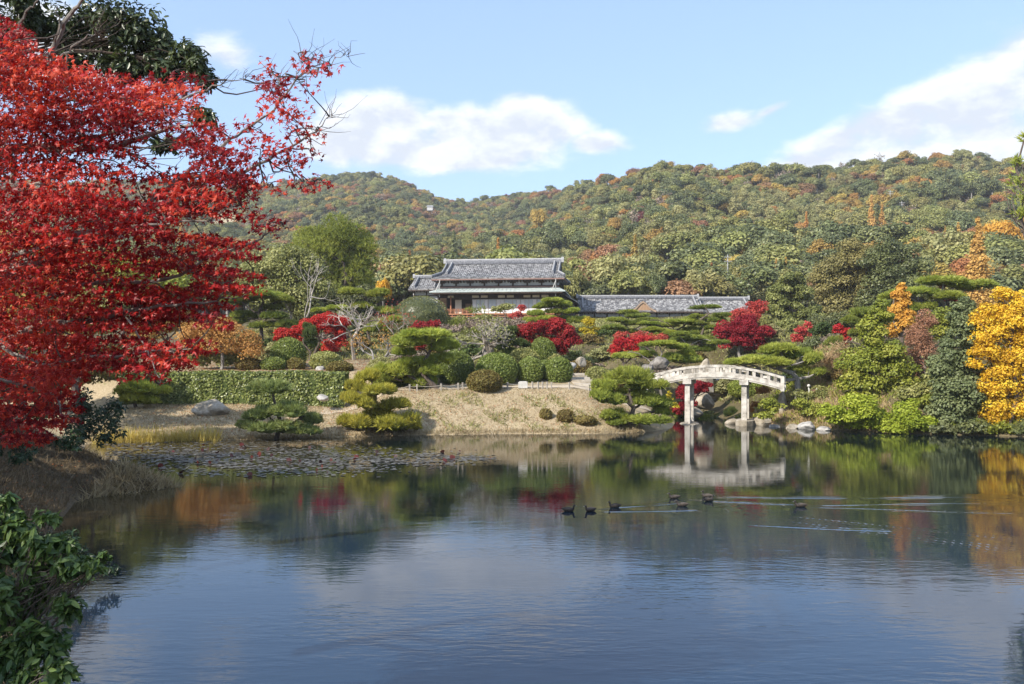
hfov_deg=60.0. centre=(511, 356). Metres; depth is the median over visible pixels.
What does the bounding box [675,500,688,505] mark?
duck
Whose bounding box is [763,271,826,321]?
broadleaf tree
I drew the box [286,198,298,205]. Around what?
broadleaf tree
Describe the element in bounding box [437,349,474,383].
clipped bush
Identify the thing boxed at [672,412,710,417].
clipped bush
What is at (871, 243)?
autumn tree
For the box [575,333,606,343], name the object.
slope shrub
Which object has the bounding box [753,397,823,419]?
bank shrub
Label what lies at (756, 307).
red maple
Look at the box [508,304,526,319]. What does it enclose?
mixed shrub
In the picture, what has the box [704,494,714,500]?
duck
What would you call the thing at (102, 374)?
background tree
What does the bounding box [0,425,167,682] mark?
mound grass
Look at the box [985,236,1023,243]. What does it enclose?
broadleaf tree
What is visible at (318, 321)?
scarlet maple
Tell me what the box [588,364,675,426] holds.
garden pine
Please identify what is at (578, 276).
broadleaf tree
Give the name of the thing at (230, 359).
dark hedge shrub
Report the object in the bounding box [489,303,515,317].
mixed shrub
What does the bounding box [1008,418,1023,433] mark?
waterside shrub
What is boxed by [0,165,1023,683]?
ground
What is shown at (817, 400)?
bank grass
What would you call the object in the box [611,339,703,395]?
garden pine
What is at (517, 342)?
shrub
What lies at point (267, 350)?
slope shrub
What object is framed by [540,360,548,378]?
clipped bush
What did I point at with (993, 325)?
golden tree
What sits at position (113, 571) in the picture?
dark shrub
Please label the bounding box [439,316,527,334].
mixed shrub
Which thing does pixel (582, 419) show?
clipped bush
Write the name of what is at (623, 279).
broadleaf tree
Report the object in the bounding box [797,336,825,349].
slope shrub
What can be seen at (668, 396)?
yellow sprig
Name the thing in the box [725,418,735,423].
garden rock
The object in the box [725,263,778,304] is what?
broadleaf tree
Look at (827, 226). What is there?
broadleaf tree
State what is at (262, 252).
broadleaf tree
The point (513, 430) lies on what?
shore grass
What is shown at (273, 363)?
clipped bush
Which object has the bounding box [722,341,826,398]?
garden pine
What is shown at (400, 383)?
clipped bush
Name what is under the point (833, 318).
dark evergreen
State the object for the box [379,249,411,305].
broadleaf tree
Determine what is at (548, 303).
garden pine
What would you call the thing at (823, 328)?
slope shrub
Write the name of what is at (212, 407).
boulder
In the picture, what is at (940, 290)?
broadleaf tree
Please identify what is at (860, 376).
shrub
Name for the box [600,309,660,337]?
garden pine
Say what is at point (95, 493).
spit grass
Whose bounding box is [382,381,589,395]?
rope fence
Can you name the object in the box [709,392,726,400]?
shrub
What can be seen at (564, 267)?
broadleaf tree
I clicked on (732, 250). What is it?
broadleaf tree
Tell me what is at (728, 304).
tiled annex
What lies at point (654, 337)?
red maple
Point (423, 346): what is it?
red maple
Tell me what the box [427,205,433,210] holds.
hill cottage
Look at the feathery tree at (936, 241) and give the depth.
177.73 m
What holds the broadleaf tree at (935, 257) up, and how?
on the ground at (104, 391)
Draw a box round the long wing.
[576,294,703,317]
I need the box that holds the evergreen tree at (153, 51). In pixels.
[0,0,218,183]
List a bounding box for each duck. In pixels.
[561,505,575,511]
[583,505,595,511]
[607,501,621,507]
[668,492,679,498]
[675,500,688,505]
[700,490,711,496]
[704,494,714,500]
[793,500,806,506]
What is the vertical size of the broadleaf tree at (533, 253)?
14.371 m
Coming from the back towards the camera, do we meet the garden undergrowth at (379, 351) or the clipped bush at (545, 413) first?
the garden undergrowth at (379, 351)
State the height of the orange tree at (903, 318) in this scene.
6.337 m
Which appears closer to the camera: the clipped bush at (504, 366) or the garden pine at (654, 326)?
the clipped bush at (504, 366)
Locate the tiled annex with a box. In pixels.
[697,296,749,313]
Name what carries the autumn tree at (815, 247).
on the ground at (104, 391)
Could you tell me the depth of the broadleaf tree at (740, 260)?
191.40 m
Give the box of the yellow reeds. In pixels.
[87,420,222,443]
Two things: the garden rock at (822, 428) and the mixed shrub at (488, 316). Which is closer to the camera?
the garden rock at (822, 428)
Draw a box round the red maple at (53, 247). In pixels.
[0,0,363,449]
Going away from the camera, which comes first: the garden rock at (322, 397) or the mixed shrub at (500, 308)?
the garden rock at (322, 397)
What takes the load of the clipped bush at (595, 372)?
on the ground at (104, 391)
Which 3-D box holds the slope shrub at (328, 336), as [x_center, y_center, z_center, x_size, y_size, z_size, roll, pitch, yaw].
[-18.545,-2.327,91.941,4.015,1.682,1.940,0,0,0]
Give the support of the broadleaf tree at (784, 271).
on the ground at (104, 391)
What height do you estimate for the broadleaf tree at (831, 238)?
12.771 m
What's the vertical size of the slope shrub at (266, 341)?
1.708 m
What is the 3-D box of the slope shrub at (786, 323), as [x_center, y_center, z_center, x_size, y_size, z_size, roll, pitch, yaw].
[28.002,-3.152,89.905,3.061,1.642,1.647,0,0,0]
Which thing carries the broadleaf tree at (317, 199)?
on the ground at (104, 391)
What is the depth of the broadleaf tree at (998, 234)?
185.12 m
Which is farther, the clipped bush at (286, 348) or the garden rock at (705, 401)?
the garden rock at (705, 401)
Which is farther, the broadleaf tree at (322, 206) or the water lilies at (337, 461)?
the broadleaf tree at (322, 206)
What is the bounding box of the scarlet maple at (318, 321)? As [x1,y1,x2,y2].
[272,311,351,353]
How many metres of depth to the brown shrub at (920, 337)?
65.58 m
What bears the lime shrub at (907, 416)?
on the ground at (104, 391)
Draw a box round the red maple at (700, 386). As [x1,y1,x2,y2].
[672,380,713,414]
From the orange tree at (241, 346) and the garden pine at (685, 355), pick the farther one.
the garden pine at (685, 355)
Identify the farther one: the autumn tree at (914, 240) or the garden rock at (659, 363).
the autumn tree at (914, 240)
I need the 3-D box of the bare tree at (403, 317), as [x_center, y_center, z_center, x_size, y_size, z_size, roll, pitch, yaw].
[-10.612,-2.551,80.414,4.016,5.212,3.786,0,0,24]
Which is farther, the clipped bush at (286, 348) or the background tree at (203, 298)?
the background tree at (203, 298)
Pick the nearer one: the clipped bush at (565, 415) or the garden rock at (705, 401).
the clipped bush at (565, 415)
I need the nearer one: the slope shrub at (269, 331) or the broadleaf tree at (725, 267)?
the slope shrub at (269, 331)
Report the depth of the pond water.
21.50 m
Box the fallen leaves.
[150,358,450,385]
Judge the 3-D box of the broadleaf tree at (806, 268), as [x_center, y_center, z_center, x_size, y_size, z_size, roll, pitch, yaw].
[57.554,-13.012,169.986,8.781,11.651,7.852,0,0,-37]
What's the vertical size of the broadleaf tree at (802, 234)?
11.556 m
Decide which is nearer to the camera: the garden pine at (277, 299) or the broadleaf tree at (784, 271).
the garden pine at (277, 299)
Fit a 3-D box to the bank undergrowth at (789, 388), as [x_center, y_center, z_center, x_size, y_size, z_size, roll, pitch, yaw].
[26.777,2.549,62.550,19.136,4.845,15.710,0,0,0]
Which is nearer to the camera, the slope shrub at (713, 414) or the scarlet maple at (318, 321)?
the slope shrub at (713, 414)
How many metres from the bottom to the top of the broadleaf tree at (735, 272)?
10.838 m
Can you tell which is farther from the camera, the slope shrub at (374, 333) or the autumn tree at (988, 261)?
the autumn tree at (988, 261)
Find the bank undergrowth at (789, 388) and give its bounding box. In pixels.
[735,370,1023,434]
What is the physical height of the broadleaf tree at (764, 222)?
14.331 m
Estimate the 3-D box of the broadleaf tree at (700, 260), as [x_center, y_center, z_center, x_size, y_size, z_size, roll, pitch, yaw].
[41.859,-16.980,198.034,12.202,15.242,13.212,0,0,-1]
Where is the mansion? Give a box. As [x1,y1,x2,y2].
[429,257,579,318]
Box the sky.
[0,0,1023,201]
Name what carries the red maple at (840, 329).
on the ground at (104, 391)
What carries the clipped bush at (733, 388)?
on the ground at (104, 391)
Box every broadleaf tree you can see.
[248,247,282,258]
[266,244,289,252]
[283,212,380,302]
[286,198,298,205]
[298,200,315,205]
[302,205,315,213]
[312,196,324,203]
[314,202,329,212]
[331,199,347,208]
[337,193,347,199]
[364,200,380,207]
[372,254,412,306]
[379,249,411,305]
[437,251,471,260]
[519,234,536,252]
[519,235,546,251]
[528,249,554,257]
[529,226,553,237]
[529,251,545,257]
[539,236,569,251]
[562,225,585,249]
[562,257,591,271]
[562,265,571,300]
[564,268,589,314]
[591,274,616,294]
[605,267,650,294]
[609,263,646,276]
[621,262,648,276]
[643,262,662,269]
[643,270,667,294]
[647,253,663,263]
[649,231,700,261]
[652,230,677,261]
[652,258,693,281]
[655,214,678,227]
[663,241,725,260]
[666,271,686,282]
[680,245,725,270]
[690,274,740,296]
[703,223,733,238]
[703,261,732,272]
[706,228,752,254]
[706,263,738,274]
[720,244,739,258]
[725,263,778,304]
[729,223,771,242]
[732,254,757,267]
[733,264,750,276]
[743,230,798,254]
[748,229,801,244]
[748,243,810,265]
[750,217,787,231]
[753,242,787,256]
[753,258,801,277]
[754,223,794,236]
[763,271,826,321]
[765,268,797,285]
[769,216,804,237]
[773,259,799,266]
[793,230,814,241]
[793,252,821,265]
[794,259,823,276]
[795,237,819,251]
[799,218,856,240]
[802,226,818,231]
[806,238,880,315]
[813,248,836,262]
[818,230,861,249]
[843,213,880,226]
[848,206,879,221]
[848,223,891,244]
[852,236,936,309]
[878,222,921,241]
[896,228,928,242]
[898,241,925,252]
[916,248,954,264]
[919,277,964,307]
[939,242,973,264]
[944,229,988,246]
[980,235,1023,253]
[983,271,1023,309]
[984,230,1023,239]
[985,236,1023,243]
[986,244,1023,266]
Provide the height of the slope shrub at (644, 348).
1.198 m
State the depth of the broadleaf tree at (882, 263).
117.13 m
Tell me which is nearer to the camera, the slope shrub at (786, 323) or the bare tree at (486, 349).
the bare tree at (486, 349)
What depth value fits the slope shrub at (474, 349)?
77.77 m
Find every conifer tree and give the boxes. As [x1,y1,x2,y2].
[496,237,499,248]
[804,211,808,227]
[867,195,876,225]
[878,204,885,227]
[962,216,997,312]
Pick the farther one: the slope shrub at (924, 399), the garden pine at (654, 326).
the garden pine at (654, 326)
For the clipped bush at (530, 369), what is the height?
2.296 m
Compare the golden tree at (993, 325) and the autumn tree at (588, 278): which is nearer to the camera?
the golden tree at (993, 325)
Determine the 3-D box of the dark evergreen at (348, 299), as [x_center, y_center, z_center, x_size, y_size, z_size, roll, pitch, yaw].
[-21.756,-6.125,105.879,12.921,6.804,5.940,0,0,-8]
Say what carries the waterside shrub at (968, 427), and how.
on the ground at (104, 391)
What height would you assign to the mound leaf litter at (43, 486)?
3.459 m
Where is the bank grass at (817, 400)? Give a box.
[749,377,910,432]
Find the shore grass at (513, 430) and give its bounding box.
[84,425,643,442]
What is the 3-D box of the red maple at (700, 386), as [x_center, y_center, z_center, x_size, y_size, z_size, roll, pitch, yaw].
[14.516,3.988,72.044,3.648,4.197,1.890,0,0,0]
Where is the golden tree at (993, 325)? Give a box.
[965,286,1023,424]
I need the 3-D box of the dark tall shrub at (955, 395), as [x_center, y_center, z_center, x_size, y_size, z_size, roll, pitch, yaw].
[29.504,0.511,57.668,5.152,8.935,3.500,0,0,0]
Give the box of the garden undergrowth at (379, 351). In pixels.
[153,314,922,403]
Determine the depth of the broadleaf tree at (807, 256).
185.42 m
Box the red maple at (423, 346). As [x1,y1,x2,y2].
[416,344,426,355]
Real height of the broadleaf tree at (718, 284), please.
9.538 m
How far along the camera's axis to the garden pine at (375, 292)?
87.39 m
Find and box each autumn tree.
[251,238,266,243]
[324,196,338,200]
[325,203,337,211]
[365,264,389,312]
[375,278,391,316]
[530,208,546,227]
[575,261,595,280]
[631,234,639,257]
[723,254,740,262]
[805,238,837,253]
[862,240,883,247]
[903,236,935,250]
[929,260,957,300]
[949,254,971,274]
[963,255,1005,267]
[981,219,1023,239]
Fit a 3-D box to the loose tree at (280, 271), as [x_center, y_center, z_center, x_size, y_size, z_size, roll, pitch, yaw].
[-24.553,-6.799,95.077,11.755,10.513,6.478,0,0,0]
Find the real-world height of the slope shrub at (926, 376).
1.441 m
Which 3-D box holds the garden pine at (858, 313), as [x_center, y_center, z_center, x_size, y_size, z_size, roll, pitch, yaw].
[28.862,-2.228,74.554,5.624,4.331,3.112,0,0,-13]
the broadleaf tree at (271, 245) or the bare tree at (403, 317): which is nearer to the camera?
the bare tree at (403, 317)
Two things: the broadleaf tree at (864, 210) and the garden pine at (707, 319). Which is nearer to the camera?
the garden pine at (707, 319)
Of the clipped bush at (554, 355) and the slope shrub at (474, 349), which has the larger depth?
the slope shrub at (474, 349)
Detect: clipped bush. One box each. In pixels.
[104,346,139,378]
[234,357,260,369]
[260,356,285,369]
[269,337,306,361]
[285,357,305,369]
[308,350,343,369]
[325,360,353,371]
[366,356,391,382]
[388,367,438,386]
[391,295,450,331]
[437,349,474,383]
[466,369,503,392]
[475,352,517,384]
[509,347,540,362]
[517,355,543,382]
[530,336,556,359]
[539,408,553,419]
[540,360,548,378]
[544,356,573,382]
[546,354,560,359]
[556,408,574,422]
[570,360,592,372]
[573,414,597,425]
[585,366,609,380]
[598,375,622,391]
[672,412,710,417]
[726,380,764,397]
[814,345,851,370]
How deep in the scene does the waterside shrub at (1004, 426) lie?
55.43 m
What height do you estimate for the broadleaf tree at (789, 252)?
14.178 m
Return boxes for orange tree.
[172,317,265,369]
[883,282,918,349]
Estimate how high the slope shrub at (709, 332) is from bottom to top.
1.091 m
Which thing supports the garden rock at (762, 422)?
on the ground at (104, 391)
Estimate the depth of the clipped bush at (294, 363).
69.14 m
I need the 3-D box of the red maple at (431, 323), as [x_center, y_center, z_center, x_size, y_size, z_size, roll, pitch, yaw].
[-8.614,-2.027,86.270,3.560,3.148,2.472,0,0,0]
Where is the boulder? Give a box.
[191,399,230,415]
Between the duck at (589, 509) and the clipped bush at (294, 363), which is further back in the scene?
the clipped bush at (294, 363)
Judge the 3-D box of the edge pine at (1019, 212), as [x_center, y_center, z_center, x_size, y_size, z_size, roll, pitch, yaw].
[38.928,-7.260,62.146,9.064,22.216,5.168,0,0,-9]
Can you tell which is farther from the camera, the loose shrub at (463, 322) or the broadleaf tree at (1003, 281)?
the broadleaf tree at (1003, 281)
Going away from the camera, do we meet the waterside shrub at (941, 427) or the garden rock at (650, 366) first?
the waterside shrub at (941, 427)
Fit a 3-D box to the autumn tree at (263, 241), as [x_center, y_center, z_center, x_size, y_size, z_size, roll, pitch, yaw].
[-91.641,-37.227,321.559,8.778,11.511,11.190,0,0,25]
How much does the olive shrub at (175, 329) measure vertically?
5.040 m
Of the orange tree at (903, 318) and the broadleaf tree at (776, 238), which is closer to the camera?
the orange tree at (903, 318)
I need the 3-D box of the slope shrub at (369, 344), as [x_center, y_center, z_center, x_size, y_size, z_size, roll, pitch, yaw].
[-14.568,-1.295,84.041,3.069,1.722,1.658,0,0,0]
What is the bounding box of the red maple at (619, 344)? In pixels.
[607,334,652,365]
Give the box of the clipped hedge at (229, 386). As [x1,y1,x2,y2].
[117,369,349,407]
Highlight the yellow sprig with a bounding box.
[666,391,679,407]
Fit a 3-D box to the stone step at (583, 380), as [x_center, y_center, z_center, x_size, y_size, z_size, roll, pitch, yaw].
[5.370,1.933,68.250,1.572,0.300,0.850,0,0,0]
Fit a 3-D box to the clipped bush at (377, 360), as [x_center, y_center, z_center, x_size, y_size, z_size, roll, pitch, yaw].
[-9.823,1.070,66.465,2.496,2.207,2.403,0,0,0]
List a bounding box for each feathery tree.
[246,233,261,238]
[625,252,649,265]
[634,269,658,278]
[682,267,718,294]
[917,229,968,255]
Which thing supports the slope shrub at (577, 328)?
on the ground at (104, 391)
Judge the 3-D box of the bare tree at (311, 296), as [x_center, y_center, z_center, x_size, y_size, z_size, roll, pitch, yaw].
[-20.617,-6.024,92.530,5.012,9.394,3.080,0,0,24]
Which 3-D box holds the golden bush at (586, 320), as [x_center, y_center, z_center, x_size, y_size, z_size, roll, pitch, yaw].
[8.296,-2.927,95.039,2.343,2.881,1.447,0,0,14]
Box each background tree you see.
[0,222,108,419]
[0,279,45,402]
[17,284,133,434]
[31,343,137,390]
[91,247,195,346]
[156,267,238,308]
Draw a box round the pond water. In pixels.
[21,417,1023,683]
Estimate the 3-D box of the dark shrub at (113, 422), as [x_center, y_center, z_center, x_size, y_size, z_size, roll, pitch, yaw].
[-15.386,2.461,32.838,2.304,2.692,1.721,0,0,-9]
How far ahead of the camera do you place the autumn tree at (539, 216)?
337.65 m
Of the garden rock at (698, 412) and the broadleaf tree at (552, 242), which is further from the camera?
the broadleaf tree at (552, 242)
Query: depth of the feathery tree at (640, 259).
169.89 m
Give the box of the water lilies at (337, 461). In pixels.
[104,440,496,476]
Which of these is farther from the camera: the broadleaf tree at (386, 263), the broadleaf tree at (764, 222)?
the broadleaf tree at (764, 222)
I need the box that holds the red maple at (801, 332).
[790,320,813,342]
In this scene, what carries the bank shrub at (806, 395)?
on the ground at (104, 391)
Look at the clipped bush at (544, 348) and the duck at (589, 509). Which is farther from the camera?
the clipped bush at (544, 348)
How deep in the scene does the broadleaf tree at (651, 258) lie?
215.78 m
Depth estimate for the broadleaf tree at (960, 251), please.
173.28 m
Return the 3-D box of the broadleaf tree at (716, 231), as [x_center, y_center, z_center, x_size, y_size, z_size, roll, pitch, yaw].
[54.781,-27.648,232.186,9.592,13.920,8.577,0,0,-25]
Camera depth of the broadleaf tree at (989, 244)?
173.46 m
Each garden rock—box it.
[315,366,324,369]
[317,394,328,401]
[575,357,585,366]
[642,364,653,371]
[649,356,668,369]
[694,392,714,409]
[694,407,702,417]
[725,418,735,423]
[752,417,771,425]
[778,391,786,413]
[786,424,797,428]
[797,421,814,429]
[816,426,830,430]
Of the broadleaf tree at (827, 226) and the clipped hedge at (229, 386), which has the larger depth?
the broadleaf tree at (827, 226)
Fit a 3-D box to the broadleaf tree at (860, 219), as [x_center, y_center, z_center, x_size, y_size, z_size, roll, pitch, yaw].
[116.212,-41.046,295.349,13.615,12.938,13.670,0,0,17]
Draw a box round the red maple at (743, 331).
[710,314,776,356]
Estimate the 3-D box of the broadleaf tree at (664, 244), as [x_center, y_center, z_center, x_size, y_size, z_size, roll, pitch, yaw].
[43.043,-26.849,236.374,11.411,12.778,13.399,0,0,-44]
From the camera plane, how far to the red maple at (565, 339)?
76.03 m
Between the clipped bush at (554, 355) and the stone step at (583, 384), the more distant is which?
the clipped bush at (554, 355)
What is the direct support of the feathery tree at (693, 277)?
on the ground at (104, 391)
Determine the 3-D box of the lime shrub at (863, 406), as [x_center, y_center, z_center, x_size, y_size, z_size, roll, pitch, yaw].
[22.845,3.694,58.905,5.393,2.627,3.214,0,0,0]
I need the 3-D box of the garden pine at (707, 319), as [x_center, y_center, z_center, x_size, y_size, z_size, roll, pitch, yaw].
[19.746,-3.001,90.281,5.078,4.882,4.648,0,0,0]
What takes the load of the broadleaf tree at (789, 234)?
on the ground at (104, 391)
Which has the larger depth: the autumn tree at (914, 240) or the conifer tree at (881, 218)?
the conifer tree at (881, 218)
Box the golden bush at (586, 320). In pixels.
[579,316,600,334]
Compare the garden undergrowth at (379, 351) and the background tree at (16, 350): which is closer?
the background tree at (16, 350)
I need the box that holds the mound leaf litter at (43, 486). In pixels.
[3,449,147,509]
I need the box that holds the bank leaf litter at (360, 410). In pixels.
[129,390,629,435]
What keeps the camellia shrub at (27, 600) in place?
on the ground at (104, 391)
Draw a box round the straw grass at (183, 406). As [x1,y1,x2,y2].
[84,386,640,440]
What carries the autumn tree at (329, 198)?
on the ground at (104, 391)
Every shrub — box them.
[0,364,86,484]
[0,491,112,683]
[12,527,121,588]
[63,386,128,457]
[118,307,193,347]
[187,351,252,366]
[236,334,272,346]
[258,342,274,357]
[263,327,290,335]
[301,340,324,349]
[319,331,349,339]
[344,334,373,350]
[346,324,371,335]
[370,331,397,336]
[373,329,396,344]
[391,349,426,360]
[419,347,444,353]
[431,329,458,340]
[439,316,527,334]
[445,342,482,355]
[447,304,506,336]
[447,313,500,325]
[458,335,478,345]
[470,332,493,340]
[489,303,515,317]
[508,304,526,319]
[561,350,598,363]
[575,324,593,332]
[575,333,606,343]
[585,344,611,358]
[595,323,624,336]
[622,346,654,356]
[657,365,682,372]
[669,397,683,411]
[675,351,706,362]
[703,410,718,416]
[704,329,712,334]
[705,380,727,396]
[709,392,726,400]
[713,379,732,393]
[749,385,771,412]
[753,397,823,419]
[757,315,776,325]
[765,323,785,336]
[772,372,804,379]
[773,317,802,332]
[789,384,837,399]
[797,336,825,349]
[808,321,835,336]
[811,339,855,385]
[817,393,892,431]
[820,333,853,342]
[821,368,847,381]
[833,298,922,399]
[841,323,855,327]
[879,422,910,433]
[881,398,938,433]
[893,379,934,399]
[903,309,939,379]
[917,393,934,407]
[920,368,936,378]
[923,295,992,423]
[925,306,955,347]
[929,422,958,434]
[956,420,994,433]
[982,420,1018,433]
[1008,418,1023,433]
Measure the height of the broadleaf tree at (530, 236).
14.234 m
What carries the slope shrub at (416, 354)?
on the ground at (104, 391)
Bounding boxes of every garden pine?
[112,373,173,407]
[219,289,298,339]
[233,377,323,438]
[301,322,317,359]
[311,286,403,345]
[334,366,423,430]
[370,326,461,388]
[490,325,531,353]
[523,297,586,335]
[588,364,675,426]
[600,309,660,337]
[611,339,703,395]
[635,317,700,339]
[669,330,730,384]
[686,304,731,345]
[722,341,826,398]
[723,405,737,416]
[823,306,886,349]
[877,274,998,324]
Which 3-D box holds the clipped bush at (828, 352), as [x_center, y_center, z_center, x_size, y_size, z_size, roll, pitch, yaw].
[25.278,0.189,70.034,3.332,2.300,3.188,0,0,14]
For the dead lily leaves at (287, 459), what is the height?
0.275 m
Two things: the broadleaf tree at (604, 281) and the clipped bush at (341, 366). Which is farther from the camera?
the broadleaf tree at (604, 281)
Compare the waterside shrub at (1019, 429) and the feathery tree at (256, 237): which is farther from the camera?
the feathery tree at (256, 237)
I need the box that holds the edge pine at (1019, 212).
[1004,131,1023,235]
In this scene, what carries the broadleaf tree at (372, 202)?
on the ground at (104, 391)
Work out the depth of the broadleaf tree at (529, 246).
297.97 m
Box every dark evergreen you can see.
[276,278,383,330]
[806,310,851,326]
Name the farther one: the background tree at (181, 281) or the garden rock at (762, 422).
the background tree at (181, 281)
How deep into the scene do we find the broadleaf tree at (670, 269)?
157.94 m
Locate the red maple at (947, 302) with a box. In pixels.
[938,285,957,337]
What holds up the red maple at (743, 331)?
on the ground at (104, 391)
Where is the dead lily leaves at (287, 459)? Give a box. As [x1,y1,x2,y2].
[107,439,490,475]
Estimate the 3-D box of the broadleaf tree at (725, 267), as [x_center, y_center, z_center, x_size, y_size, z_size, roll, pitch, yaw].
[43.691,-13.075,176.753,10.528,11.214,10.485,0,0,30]
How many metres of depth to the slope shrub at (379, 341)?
87.75 m
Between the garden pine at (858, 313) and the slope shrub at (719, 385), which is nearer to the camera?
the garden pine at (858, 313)
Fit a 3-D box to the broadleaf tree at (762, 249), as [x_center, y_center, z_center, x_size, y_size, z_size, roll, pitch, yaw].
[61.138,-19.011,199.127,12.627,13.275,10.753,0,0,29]
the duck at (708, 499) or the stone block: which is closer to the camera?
the duck at (708, 499)
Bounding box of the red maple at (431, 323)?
[408,319,441,329]
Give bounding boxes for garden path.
[321,385,649,414]
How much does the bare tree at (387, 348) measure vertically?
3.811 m
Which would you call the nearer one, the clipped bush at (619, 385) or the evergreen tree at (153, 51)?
the evergreen tree at (153, 51)
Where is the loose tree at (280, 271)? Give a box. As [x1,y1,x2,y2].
[233,242,337,328]
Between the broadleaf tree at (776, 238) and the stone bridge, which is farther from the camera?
the broadleaf tree at (776, 238)
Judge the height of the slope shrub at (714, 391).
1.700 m
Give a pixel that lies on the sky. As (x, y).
(468, 100)
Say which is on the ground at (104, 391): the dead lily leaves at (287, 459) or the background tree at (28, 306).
the background tree at (28, 306)
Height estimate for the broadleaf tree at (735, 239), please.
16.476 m
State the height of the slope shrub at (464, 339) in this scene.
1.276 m
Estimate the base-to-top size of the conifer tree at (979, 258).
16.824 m
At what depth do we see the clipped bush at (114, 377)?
65.15 m
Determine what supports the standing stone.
on the ground at (104, 391)
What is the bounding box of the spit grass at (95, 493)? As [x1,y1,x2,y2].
[72,453,185,501]
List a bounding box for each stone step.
[572,377,589,378]
[572,379,591,382]
[574,383,590,387]
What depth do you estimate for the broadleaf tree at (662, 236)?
241.86 m
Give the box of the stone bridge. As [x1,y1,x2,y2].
[647,365,785,425]
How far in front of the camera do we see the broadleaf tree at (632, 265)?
162.33 m
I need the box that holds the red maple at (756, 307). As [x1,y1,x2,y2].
[729,299,768,319]
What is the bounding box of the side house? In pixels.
[408,274,438,302]
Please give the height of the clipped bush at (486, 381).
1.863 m
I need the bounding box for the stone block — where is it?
[518,381,526,387]
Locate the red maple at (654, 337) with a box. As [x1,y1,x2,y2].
[613,330,668,372]
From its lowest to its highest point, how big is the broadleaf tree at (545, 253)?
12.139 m
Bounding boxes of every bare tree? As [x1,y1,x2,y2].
[288,254,337,317]
[319,297,379,359]
[345,329,413,359]
[375,300,417,334]
[443,311,516,361]
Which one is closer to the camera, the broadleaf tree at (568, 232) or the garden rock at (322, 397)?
the garden rock at (322, 397)
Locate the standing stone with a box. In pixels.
[696,358,713,391]
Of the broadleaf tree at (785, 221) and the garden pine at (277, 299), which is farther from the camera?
the broadleaf tree at (785, 221)
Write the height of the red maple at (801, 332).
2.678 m
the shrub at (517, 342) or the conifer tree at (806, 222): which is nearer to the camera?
the shrub at (517, 342)
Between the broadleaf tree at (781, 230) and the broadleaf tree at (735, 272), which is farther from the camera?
the broadleaf tree at (781, 230)
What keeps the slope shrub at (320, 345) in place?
on the ground at (104, 391)
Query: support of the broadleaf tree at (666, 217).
on the ground at (104, 391)
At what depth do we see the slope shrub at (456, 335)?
91.88 m
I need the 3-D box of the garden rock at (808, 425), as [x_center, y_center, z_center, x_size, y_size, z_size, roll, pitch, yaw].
[20.225,4.795,60.872,0.979,0.692,1.315,0,0,-40]
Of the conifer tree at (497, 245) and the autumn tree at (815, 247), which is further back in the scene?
the conifer tree at (497, 245)
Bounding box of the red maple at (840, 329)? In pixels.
[831,323,851,346]
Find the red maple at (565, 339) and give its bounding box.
[515,316,583,354]
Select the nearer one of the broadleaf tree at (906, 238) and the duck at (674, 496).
the duck at (674, 496)
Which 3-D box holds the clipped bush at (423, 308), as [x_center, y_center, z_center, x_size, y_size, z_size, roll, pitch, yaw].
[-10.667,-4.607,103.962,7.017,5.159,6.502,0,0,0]
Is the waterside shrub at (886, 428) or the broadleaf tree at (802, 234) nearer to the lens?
the waterside shrub at (886, 428)
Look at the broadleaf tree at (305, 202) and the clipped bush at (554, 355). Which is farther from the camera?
the broadleaf tree at (305, 202)
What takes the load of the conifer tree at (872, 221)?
on the ground at (104, 391)

